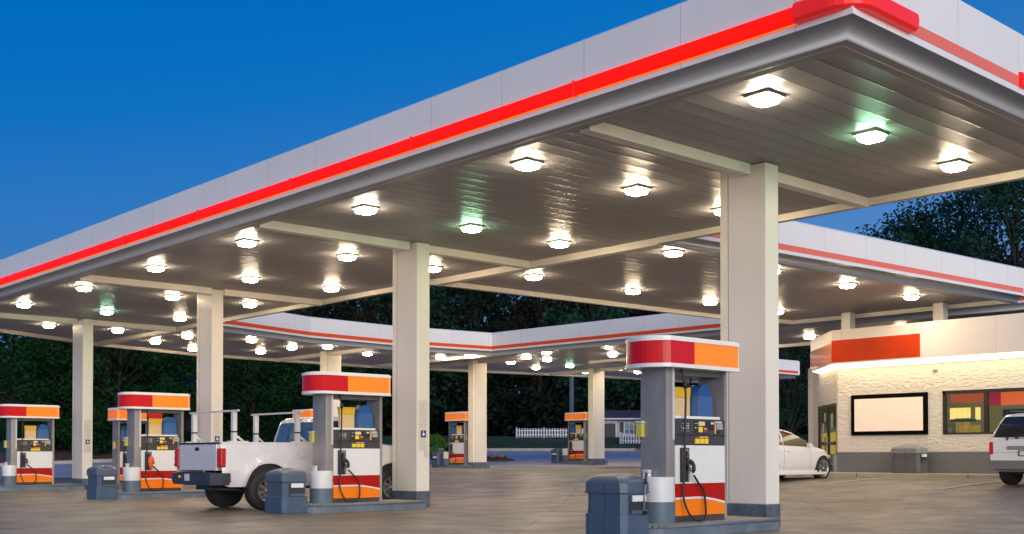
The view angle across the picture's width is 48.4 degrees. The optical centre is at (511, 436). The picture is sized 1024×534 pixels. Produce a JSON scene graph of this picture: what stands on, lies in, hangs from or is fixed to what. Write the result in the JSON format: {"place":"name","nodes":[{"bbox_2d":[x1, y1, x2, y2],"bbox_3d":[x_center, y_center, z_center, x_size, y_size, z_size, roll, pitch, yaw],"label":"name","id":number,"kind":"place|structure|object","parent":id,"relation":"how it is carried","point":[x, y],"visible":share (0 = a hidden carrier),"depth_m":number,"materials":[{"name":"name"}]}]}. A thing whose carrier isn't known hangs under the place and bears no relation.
{"place":"outdoors","nodes":[
{"label":"outdoors","id":0,"kind":"place"},
{"bbox_2d":[0,441,107,451],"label":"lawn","id":1,"kind":"structure","parent":0,"point":[2,449],"depth_m":64.18,"materials":[{"name":"green plant"}]},
{"bbox_2d":[292,409,312,417],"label":"fuel pump","id":2,"kind":"object","parent":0,"point":[307,413],"visible":0.02,"depth_m":44.49,"materials":[{"name":"metal"}]},
{"bbox_2d":[0,451,640,478],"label":"road","id":3,"kind":"structure","parent":0,"point":[543,458],"depth_m":55.62,"materials":[{"name":"asphalt"}]},
{"bbox_2d":[0,449,111,462],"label":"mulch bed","id":4,"kind":"object","parent":3,"relation":"on","point":[62,454],"visible":0.1,"depth_m":59.26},
{"bbox_2d":[0,333,156,450],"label":"broadleaf tree","id":5,"kind":"object","parent":4,"relation":"on","point":[20,343],"visible":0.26,"depth_m":60.14,"materials":[{"name":"green plant"}]},
{"bbox_2d":[2,337,196,455],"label":"broadleaf tree","id":6,"kind":"object","parent":4,"relation":"on","point":[101,424],"visible":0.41,"depth_m":58.98,"materials":[{"name":"green plant"}]},
{"bbox_2d":[103,350,232,442],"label":"broadleaf tree","id":7,"kind":"object","parent":4,"relation":"on","point":[179,380],"visible":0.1,"depth_m":65.19,"materials":[{"name":"green plant"}]},
{"bbox_2d":[177,358,319,441],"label":"broadleaf tree","id":8,"kind":"object","parent":4,"relation":"on","point":[266,435],"visible":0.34,"depth_m":61.20,"materials":[{"name":"green plant"}]},
{"bbox_2d":[232,310,385,431],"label":"broadleaf tree","id":9,"kind":"object","parent":4,"relation":"on","point":[310,399],"visible":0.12,"depth_m":62.47,"materials":[{"name":"green plant"}]},
{"bbox_2d":[0,459,111,465],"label":"kerb","id":10,"kind":"structure","parent":3,"relation":"on","point":[70,461],"depth_m":56.96,"materials":[{"name":"concrete"}]},
{"bbox_2d":[429,433,446,459],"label":"round bush","id":11,"kind":"object","parent":3,"relation":"on","point":[434,438],"visible":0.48,"depth_m":52.73,"materials":[{"name":"green plant"}]},
{"bbox_2d":[432,451,445,467],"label":"waste bin","id":12,"kind":"object","parent":3,"relation":"on","point":[437,458],"visible":0.67,"depth_m":49.22,"materials":[{"name":"blue plastic"}]},
{"bbox_2d":[487,456,514,461],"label":"planter bed","id":13,"kind":"object","parent":3,"relation":"on","point":[494,459],"visible":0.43,"depth_m":56.32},
{"bbox_2d":[438,448,640,450],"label":"kerb","id":14,"kind":"structure","parent":3,"relation":"on","point":[550,449],"depth_m":73.84,"materials":[{"name":"concrete"}]},
{"bbox_2d":[551,448,562,462],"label":"waste bin","id":15,"kind":"object","parent":3,"relation":"on","point":[556,454],"visible":0.63,"depth_m":53.71,"materials":[{"name":"blue plastic"}]},
{"bbox_2d":[557,461,607,464],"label":"pump island","id":16,"kind":"structure","parent":3,"relation":"on","point":[577,462],"depth_m":52.30,"materials":[{"name":"concrete"}]},
{"bbox_2d":[562,449,567,460],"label":"guard barrel","id":17,"kind":"object","parent":16,"relation":"on","point":[564,454],"visible":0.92,"depth_m":53.35,"materials":[{"name":"metal"}]},
{"bbox_2d":[565,412,587,460],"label":"fuel pump","id":18,"kind":"object","parent":16,"relation":"on","point":[577,445],"visible":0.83,"depth_m":52.76,"materials":[{"name":"metal"}]},
{"bbox_2d":[588,368,604,464],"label":"canopy column","id":19,"kind":"structure","parent":3,"relation":"on","point":[595,417],"depth_m":51.86,"materials":[{"name":"paint"}]},
{"bbox_2d":[779,345,810,433],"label":"broadleaf tree","id":20,"kind":"object","parent":3,"relation":"on","point":[787,413],"visible":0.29,"depth_m":71.76,"materials":[{"name":"green plant"}]},
{"bbox_2d":[884,188,1022,263],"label":"broadleaf tree","id":21,"kind":"object","parent":3,"relation":"on","point":[928,222],"visible":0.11,"depth_m":69.64,"materials":[{"name":"green plant"}]},
{"bbox_2d":[919,179,1023,267],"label":"broadleaf tree","id":22,"kind":"object","parent":3,"relation":"on","point":[1006,192],"visible":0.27,"depth_m":63.23,"materials":[{"name":"green plant"}]},
{"bbox_2d":[0,434,807,448],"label":"grass verge","id":23,"kind":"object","parent":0,"point":[528,442],"depth_m":77.10,"materials":[{"name":"plant"}]},
{"bbox_2d":[0,363,56,441],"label":"broadleaf tree","id":24,"kind":"object","parent":23,"relation":"on","point":[3,433],"visible":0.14,"depth_m":77.55,"materials":[{"name":"green plant"}]},
{"bbox_2d":[142,372,225,439],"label":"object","id":25,"kind":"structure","parent":23,"relation":"on","point":[192,404],"depth_m":78.03,"materials":[{"name":"plant"}]},
{"bbox_2d":[223,359,289,403],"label":"woodland tree","id":26,"kind":"object","parent":23,"relation":"on","point":[236,377],"visible":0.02,"depth_m":93.78,"materials":[{"name":"green plant"}]},
{"bbox_2d":[242,302,369,399],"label":"woodland tree","id":27,"kind":"object","parent":23,"relation":"on","point":[314,311],"visible":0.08,"depth_m":88.63,"materials":[{"name":"green plant"}]},
{"bbox_2d":[321,297,392,404],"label":"woodland tree","id":28,"kind":"object","parent":23,"relation":"on","point":[353,304],"visible":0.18,"depth_m":89.14,"materials":[{"name":"green plant"}]},
{"bbox_2d":[0,325,808,436],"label":"undergrowth","id":29,"kind":"object","parent":23,"relation":"on","point":[510,411],"visible":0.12,"depth_m":85.96,"materials":[{"name":"green plant"}]},
{"bbox_2d":[358,285,467,430],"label":"woodland tree","id":30,"kind":"object","parent":23,"relation":"on","point":[434,291],"visible":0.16,"depth_m":89.17,"materials":[{"name":"green plant"}]},
{"bbox_2d":[429,287,518,410],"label":"woodland tree","id":31,"kind":"object","parent":23,"relation":"on","point":[486,303],"visible":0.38,"depth_m":93.39,"materials":[{"name":"green plant"}]},
{"bbox_2d":[506,295,570,402],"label":"woodland tree","id":32,"kind":"object","parent":23,"relation":"on","point":[540,310],"visible":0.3,"depth_m":92.05,"materials":[{"name":"green plant"}]},
{"bbox_2d":[516,427,583,437],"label":"picket fence","id":33,"kind":"object","parent":23,"relation":"on","point":[543,430],"visible":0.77,"depth_m":79.00,"materials":[{"name":"wood"}]},
{"bbox_2d":[569,377,573,412],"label":"utility pole","id":34,"kind":"object","parent":23,"relation":"on","point":[571,394],"visible":0.32,"depth_m":80.92,"materials":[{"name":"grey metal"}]},
{"bbox_2d":[539,300,640,409],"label":"woodland tree","id":35,"kind":"object","parent":23,"relation":"on","point":[619,387],"visible":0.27,"depth_m":89.69,"materials":[{"name":"green plant"}]},
{"bbox_2d":[604,410,640,436],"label":"house","id":36,"kind":"structure","parent":23,"relation":"on","point":[616,422],"depth_m":82.01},
{"bbox_2d":[604,424,615,436],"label":"door","id":37,"kind":"structure","parent":36,"relation":"in","point":[609,429],"depth_m":82.00,"materials":[{"name":"black"}]},
{"bbox_2d":[624,422,633,434],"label":"window","id":38,"kind":"structure","parent":36,"relation":"in","point":[628,426],"depth_m":81.98,"materials":[{"name":"white glass"}]},
{"bbox_2d":[620,432,640,443],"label":"picket fence","id":39,"kind":"object","parent":23,"relation":"on","point":[622,435],"visible":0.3,"depth_m":75.73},
{"bbox_2d":[623,308,697,388],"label":"woodland tree","id":40,"kind":"object","parent":23,"relation":"on","point":[640,313],"visible":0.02,"depth_m":93.40,"materials":[{"name":"green plant"}]},
{"bbox_2d":[779,345,809,429],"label":"woodland tree","id":41,"kind":"object","parent":23,"relation":"on","point":[792,385],"visible":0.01,"depth_m":91.56,"materials":[{"name":"green plant"}]},
{"bbox_2d":[855,208,955,248],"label":"broadleaf tree","id":42,"kind":"object","parent":23,"relation":"on","point":[876,234],"visible":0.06,"depth_m":73.35,"materials":[{"name":"green plant"}]},
{"bbox_2d":[0,466,1023,533],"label":"lot pavement","id":43,"kind":"structure","parent":0,"point":[508,501],"depth_m":19.23,"materials":[{"name":"concrete"}]},
{"bbox_2d":[0,484,84,490],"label":"pump island","id":44,"kind":"structure","parent":43,"relation":"on","point":[42,487],"depth_m":31.78,"materials":[{"name":"paint"}]},
{"bbox_2d":[1,465,16,484],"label":"guard barrel","id":45,"kind":"object","parent":44,"relation":"on","point":[8,476],"visible":0.97,"depth_m":31.36,"materials":[{"name":"metal"}]},
{"bbox_2d":[0,404,59,484],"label":"fuel pump","id":46,"kind":"object","parent":44,"relation":"on","point":[30,456],"visible":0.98,"depth_m":31.81,"materials":[{"name":"metal"}]},
{"bbox_2d":[72,319,92,488],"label":"canopy column","id":47,"kind":"structure","parent":43,"relation":"on","point":[82,417],"depth_m":33.02,"materials":[{"name":"beige metal"}]},
{"bbox_2d":[0,0,1023,382],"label":"fuel canopy","id":48,"kind":"object","parent":47,"relation":"on","point":[666,112],"visible":0.91,"depth_m":17.89,"materials":[{"name":"grey"}]},
{"bbox_2d":[15,302,32,307],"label":"canopy light","id":49,"kind":"object","parent":48,"relation":"attached to","point":[22,305],"visible":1,"depth_m":29.59,"materials":[{"name":"beige"}]},
{"bbox_2d":[75,285,93,290],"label":"canopy light","id":50,"kind":"object","parent":48,"relation":"attached to","point":[83,288],"visible":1,"depth_m":26.62,"materials":[{"name":"beige"}]},
{"bbox_2d":[145,264,166,271],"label":"canopy light","id":51,"kind":"object","parent":48,"relation":"attached to","point":[155,268],"visible":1,"depth_m":23.79,"materials":[{"name":"beige"}]},
{"bbox_2d":[164,294,181,299],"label":"canopy light","id":52,"kind":"object","parent":48,"relation":"attached to","point":[172,297],"visible":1,"depth_m":28.10,"materials":[{"name":"beige"}]},
{"bbox_2d":[235,238,258,246],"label":"canopy light","id":53,"kind":"object","parent":48,"relation":"attached to","point":[243,242],"visible":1,"depth_m":20.95,"materials":[{"name":"beige"}]},
{"bbox_2d":[240,276,260,282],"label":"canopy light","id":54,"kind":"object","parent":48,"relation":"attached to","point":[250,279],"visible":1,"depth_m":25.27,"materials":[{"name":"beige"}]},
{"bbox_2d":[322,285,340,291],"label":"canopy light","id":55,"kind":"object","parent":48,"relation":"attached to","point":[329,288],"visible":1,"depth_m":26.69,"materials":[{"name":"beige"}]},
{"bbox_2d":[336,253,358,260],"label":"canopy light","id":56,"kind":"object","parent":48,"relation":"attached to","point":[346,256],"visible":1,"depth_m":22.43,"materials":[{"name":"beige"}]},
{"bbox_2d":[351,204,379,214],"bbox_3d":[-2.337,-3.625,18.216,0.330,0.132,0.330,1,-1,-42],"label":"canopy light","id":57,"kind":"object","parent":48,"relation":"attached to","point":[364,209],"visible":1,"depth_m":18.12,"materials":[{"name":"beige"}]},
{"bbox_2d":[429,265,442,271],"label":"canopy light","id":58,"kind":"object","parent":48,"relation":"attached to","point":[433,268],"visible":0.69,"depth_m":23.84,"materials":[{"name":"beige"}]},
{"bbox_2d":[458,223,484,232],"bbox_3d":[-0.697,-3.599,19.698,0.330,0.132,0.330,1,-1,-42],"label":"canopy light","id":59,"kind":"object","parent":48,"relation":"attached to","point":[471,228],"visible":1,"depth_m":19.60,"materials":[{"name":"beige"}]},
{"bbox_2d":[510,157,543,170],"bbox_3d":[0.205,-3.674,15.406,0.330,0.132,0.330,1,-1,-42],"label":"canopy light","id":60,"kind":"object","parent":48,"relation":"attached to","point":[526,164],"visible":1,"depth_m":15.31,"materials":[{"name":"beige"}]},
{"bbox_2d":[523,273,543,279],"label":"canopy light","id":61,"kind":"object","parent":48,"relation":"attached to","point":[533,276],"visible":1,"depth_m":24.93,"materials":[{"name":"beige"}]},
{"bbox_2d":[547,239,571,247],"bbox_3d":[0.882,-3.574,21.127,0.330,0.132,0.330,1,-1,-42],"label":"canopy light","id":62,"kind":"object","parent":48,"relation":"attached to","point":[559,243],"visible":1,"depth_m":21.03,"materials":[{"name":"beige"}]},
{"bbox_2d":[623,288,642,293],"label":"canopy light","id":63,"kind":"object","parent":48,"relation":"attached to","point":[633,291],"visible":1,"depth_m":27.12,"materials":[{"name":"beige"}]},
{"bbox_2d":[621,184,651,195],"bbox_3d":[1.845,-3.648,16.888,0.330,0.132,0.330,1,-1,-42],"label":"canopy light","id":64,"kind":"object","parent":48,"relation":"attached to","point":[636,190],"visible":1,"depth_m":16.80,"materials":[{"name":"beige"}]},
{"bbox_2d":[661,249,684,256],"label":"canopy light","id":65,"kind":"object","parent":48,"relation":"attached to","point":[673,253],"visible":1,"depth_m":22.01,"materials":[{"name":"beige"}]},
{"bbox_2d":[701,299,718,304],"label":"canopy light","id":66,"kind":"object","parent":48,"relation":"attached to","point":[710,302],"visible":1,"depth_m":29.10,"materials":[{"name":"beige"}]},
{"bbox_2d":[743,88,785,106],"bbox_3d":[2.781,-3.723,12.558,0.330,0.132,0.330,1,-1,-42],"label":"canopy light","id":67,"kind":"object","parent":48,"relation":"attached to","point":[766,97],"visible":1,"depth_m":12.47,"materials":[{"name":"beige"}]},
{"bbox_2d":[837,282,856,288],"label":"canopy light","id":68,"kind":"object","parent":48,"relation":"attached to","point":[845,285],"visible":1,"depth_m":26.17,"materials":[{"name":"beige"}]},
{"bbox_2d":[852,128,889,143],"bbox_3d":[4.420,-3.697,14.040,0.330,0.132,0.330,1,-1,-42],"label":"canopy light","id":69,"kind":"object","parent":48,"relation":"attached to","point":[872,135],"visible":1,"depth_m":13.95,"materials":[{"name":"beige"}]},
{"bbox_2d":[902,294,920,299],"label":"canopy light","id":70,"kind":"object","parent":48,"relation":"attached to","point":[911,297],"visible":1,"depth_m":28.11,"materials":[{"name":"beige"}]},
{"bbox_2d":[937,158,970,171],"bbox_3d":[6.000,-3.673,15.468,0.330,0.132,0.330,1,-1,-42],"label":"canopy light","id":71,"kind":"object","parent":48,"relation":"attached to","point":[957,165],"visible":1,"depth_m":15.38,"materials":[{"name":"beige"}]},
{"bbox_2d":[87,465,117,499],"bbox_3d":[-9.070,1.015,25.240,0.491,0.752,0.704,1,-1,-42],"label":"waste bin","id":72,"kind":"object","parent":43,"relation":"on","point":[102,482],"visible":1,"depth_m":25.00,"materials":[{"name":"blue plastic"}]},
{"bbox_2d":[86,483,121,488],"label":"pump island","id":73,"kind":"structure","parent":43,"relation":"on","point":[119,485],"depth_m":33.38,"materials":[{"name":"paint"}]},
{"bbox_2d":[107,408,162,482],"bbox_3d":[-11.281,0.281,34.290,1.554,2.235,0.729,1,-1,-42],"label":"fuel pump","id":74,"kind":"object","parent":73,"relation":"on","point":[116,416],"visible":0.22,"depth_m":33.78,"materials":[{"name":"metal"}]},
{"bbox_2d":[117,490,205,498],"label":"pump island","id":75,"kind":"structure","parent":43,"relation":"on","point":[162,494],"depth_m":25.72,"materials":[{"name":"paint"}]},
{"bbox_2d":[122,467,140,491],"bbox_3d":[-8.536,0.976,25.589,0.396,0.562,0.396,1,-1,-42],"label":"guard barrel","id":76,"kind":"object","parent":75,"relation":"on","point":[131,481],"visible":0.95,"depth_m":25.42,"materials":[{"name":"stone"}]},
{"bbox_2d":[117,392,189,491],"bbox_3d":[-8.214,0.137,26.016,1.554,2.235,0.729,1,-1,-42],"label":"fuel pump","id":77,"kind":"object","parent":75,"relation":"on","point":[160,440],"visible":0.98,"depth_m":25.84,"materials":[{"name":"metal"}]},
{"bbox_2d":[196,289,222,489],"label":"canopy column","id":78,"kind":"structure","parent":43,"relation":"on","point":[209,356],"depth_m":27.18,"materials":[{"name":"paint"}]},
{"bbox_2d":[172,409,392,509],"bbox_3d":[-3.919,0.449,21.474,4.682,1.752,2.160,1,-1,-42],"label":"pickup truck","id":79,"kind":"object","parent":43,"relation":"on","point":[234,469],"visible":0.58,"depth_m":20.09,"materials":[{"name":"white paint"}]},
{"bbox_2d":[265,468,307,513],"bbox_3d":[-3.786,0.907,19.098,0.491,0.752,0.704,1,-1,-42],"label":"waste bin","id":80,"kind":"object","parent":43,"relation":"on","point":[286,490],"visible":1,"depth_m":18.86,"materials":[{"name":"blue plastic"}]},
{"bbox_2d":[320,351,340,416],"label":"canopy column","id":81,"kind":"structure","parent":43,"relation":"on","point":[329,362],"depth_m":43.54,"materials":[{"name":"beige stone"}]},
{"bbox_2d":[306,499,425,512],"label":"pump island","id":82,"kind":"structure","parent":43,"relation":"on","point":[389,504],"depth_m":19.67,"materials":[{"name":"paint"}]},
{"bbox_2d":[310,471,332,503],"bbox_3d":[-3.251,0.869,19.448,0.396,0.562,0.396,1,-1,-42],"label":"guard barrel","id":83,"kind":"object","parent":82,"relation":"on","point":[321,487],"visible":0.91,"depth_m":19.28,"materials":[{"name":"metal"}]},
{"bbox_2d":[302,371,390,502],"bbox_3d":[-2.930,0.029,19.875,1.554,2.235,0.729,1,-1,-42],"label":"fuel pump","id":84,"kind":"object","parent":82,"relation":"on","point":[348,451],"visible":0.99,"depth_m":19.70,"materials":[{"name":"metal"}]},
{"bbox_2d":[392,242,429,506],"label":"canopy column","id":85,"kind":"structure","parent":43,"relation":"on","point":[410,423],"depth_m":21.25,"materials":[{"name":"paint"}]},
{"bbox_2d":[437,465,489,468],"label":"pump island","id":86,"kind":"structure","parent":43,"relation":"on","point":[458,466],"depth_m":47.84,"materials":[{"name":"paint"}]},
{"bbox_2d":[443,452,448,464],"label":"guard barrel","id":87,"kind":"object","parent":86,"relation":"on","point":[445,458],"visible":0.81,"depth_m":48.87,"materials":[{"name":"metal"}]},
{"bbox_2d":[445,412,467,464],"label":"fuel pump","id":88,"kind":"object","parent":86,"relation":"on","point":[458,447],"visible":0.66,"depth_m":48.30,"materials":[{"name":"metal"}]},
{"bbox_2d":[468,360,486,468],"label":"canopy column","id":89,"kind":"structure","parent":43,"relation":"on","point":[477,415],"depth_m":47.36,"materials":[{"name":"paint"}]},
{"bbox_2d":[584,473,649,533],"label":"waste bin","id":90,"kind":"object","parent":43,"relation":"on","point":[615,502],"visible":0.97,"depth_m":13.12,"materials":[{"name":"blue plastic"}]},
{"bbox_2d":[642,473,647,514],"bbox_3d":[1.529,0.659,13.136,0.064,0.481,0.120,1,-1,-42],"label":"squeegee","id":91,"kind":"object","parent":90,"relation":"in","point":[643,511],"visible":1,"depth_m":13.12,"materials":[{"name":"grey"}]},
{"bbox_2d":[649,516,779,533],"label":"pump island","id":92,"kind":"structure","parent":43,"relation":"on","point":[734,524],"depth_m":13.96,"materials":[{"name":"paint"}]},
{"bbox_2d":[643,477,674,523],"bbox_3d":[1.762,0.768,13.695,0.396,0.562,0.396,1,-1,-42],"label":"guard barrel","id":93,"kind":"object","parent":92,"relation":"on","point":[660,502],"visible":0.81,"depth_m":13.52,"materials":[{"name":"metal"}]},
{"bbox_2d":[625,335,739,522],"bbox_3d":[2.084,-0.071,14.122,1.554,2.235,0.729,1,-1,-42],"label":"fuel pump","id":94,"kind":"object","parent":92,"relation":"on","point":[681,432],"visible":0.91,"depth_m":13.88,"materials":[{"name":"metal"}]},
{"bbox_2d":[720,162,779,525],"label":"canopy column","id":95,"kind":"structure","parent":43,"relation":"on","point":[749,314],"depth_m":15.51,"materials":[{"name":"grey"}]},
{"bbox_2d":[779,429,829,478],"bbox_3d":[6.272,0.435,27.778,3.470,1.260,1.640,1,-1,-42],"label":"sedan","id":96,"kind":"object","parent":43,"relation":"on","point":[798,455],"visible":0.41,"depth_m":27.45,"materials":[{"name":"white paint"}]},
{"bbox_2d":[808,313,1023,473],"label":"convenience store","id":97,"kind":"structure","parent":43,"relation":"on","point":[948,395],"depth_m":29.58,"materials":[{"name":"beige brick"}]},
{"bbox_2d":[818,403,836,470],"bbox_3d":[9.050,0.044,32.629,0.150,1.890,2.440,0,-1,3],"label":"door","id":98,"kind":"structure","parent":97,"relation":"in","point":[827,424],"depth_m":32.51,"materials":[{"name":"brown metal"}]},
{"bbox_2d":[841,312,854,329],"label":"roof column","id":99,"kind":"structure","parent":97,"relation":"on","point":[847,320],"depth_m":31.60,"materials":[{"name":"paint"}]},
{"bbox_2d":[933,302,947,320],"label":"roof column","id":100,"kind":"structure","parent":97,"relation":"on","point":[940,311],"depth_m":29.60,"materials":[{"name":"paint"}]},
{"bbox_2d":[943,387,1023,434],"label":"window","id":101,"kind":"structure","parent":97,"relation":"in","point":[986,392],"depth_m":28.23,"materials":[{"name":"glass"}]},
{"bbox_2d":[988,410,1023,484],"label":"sport utility vehicle","id":102,"kind":"object","parent":43,"relation":"on","point":[1006,449],"visible":1,"depth_m":22.77,"materials":[{"name":"white paint"}]},
{"bbox_2d":[0,0,1023,392],"label":"sky","id":103,"kind":"structure","parent":0,"point":[109,109],"materials":[{"name":"blue"}]},
{"bbox_2d":[803,472,1023,478],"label":"sidewalk","id":104,"kind":"structure","parent":0,"point":[927,475],"depth_m":28.62,"materials":[{"name":"concrete"}]},
{"bbox_2d":[891,445,927,472],"bbox_3d":[10.178,0.580,29.218,0.491,0.729,0.859,1,-1,-42],"label":"waste bin","id":105,"kind":"object","parent":104,"relation":"on","point":[909,458],"visible":1,"depth_m":28.99,"materials":[{"name":"grey"}]},
{"bbox_3d":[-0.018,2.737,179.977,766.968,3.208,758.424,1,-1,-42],"label":"ground","id":106,"kind":"structure","parent":0,"visible":0},
{"bbox_2d":[324,294,392,324],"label":"woodland tree","id":107,"kind":"object","parent":106,"relation":"on","point":[378,301],"visible":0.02,"depth_m":104.08,"materials":[{"name":"green plant"}]},
{"bbox_2d":[430,286,531,408],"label":"woodland tree","id":108,"kind":"object","parent":106,"relation":"on","point":[500,302],"visible":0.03,"depth_m":104.49,"materials":[{"name":"green plant"}]},
{"bbox_2d":[489,295,585,394],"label":"woodland tree","id":109,"kind":"object","parent":106,"relation":"on","point":[521,302],"visible":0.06,"depth_m":104.05,"materials":[{"name":"green plant"}]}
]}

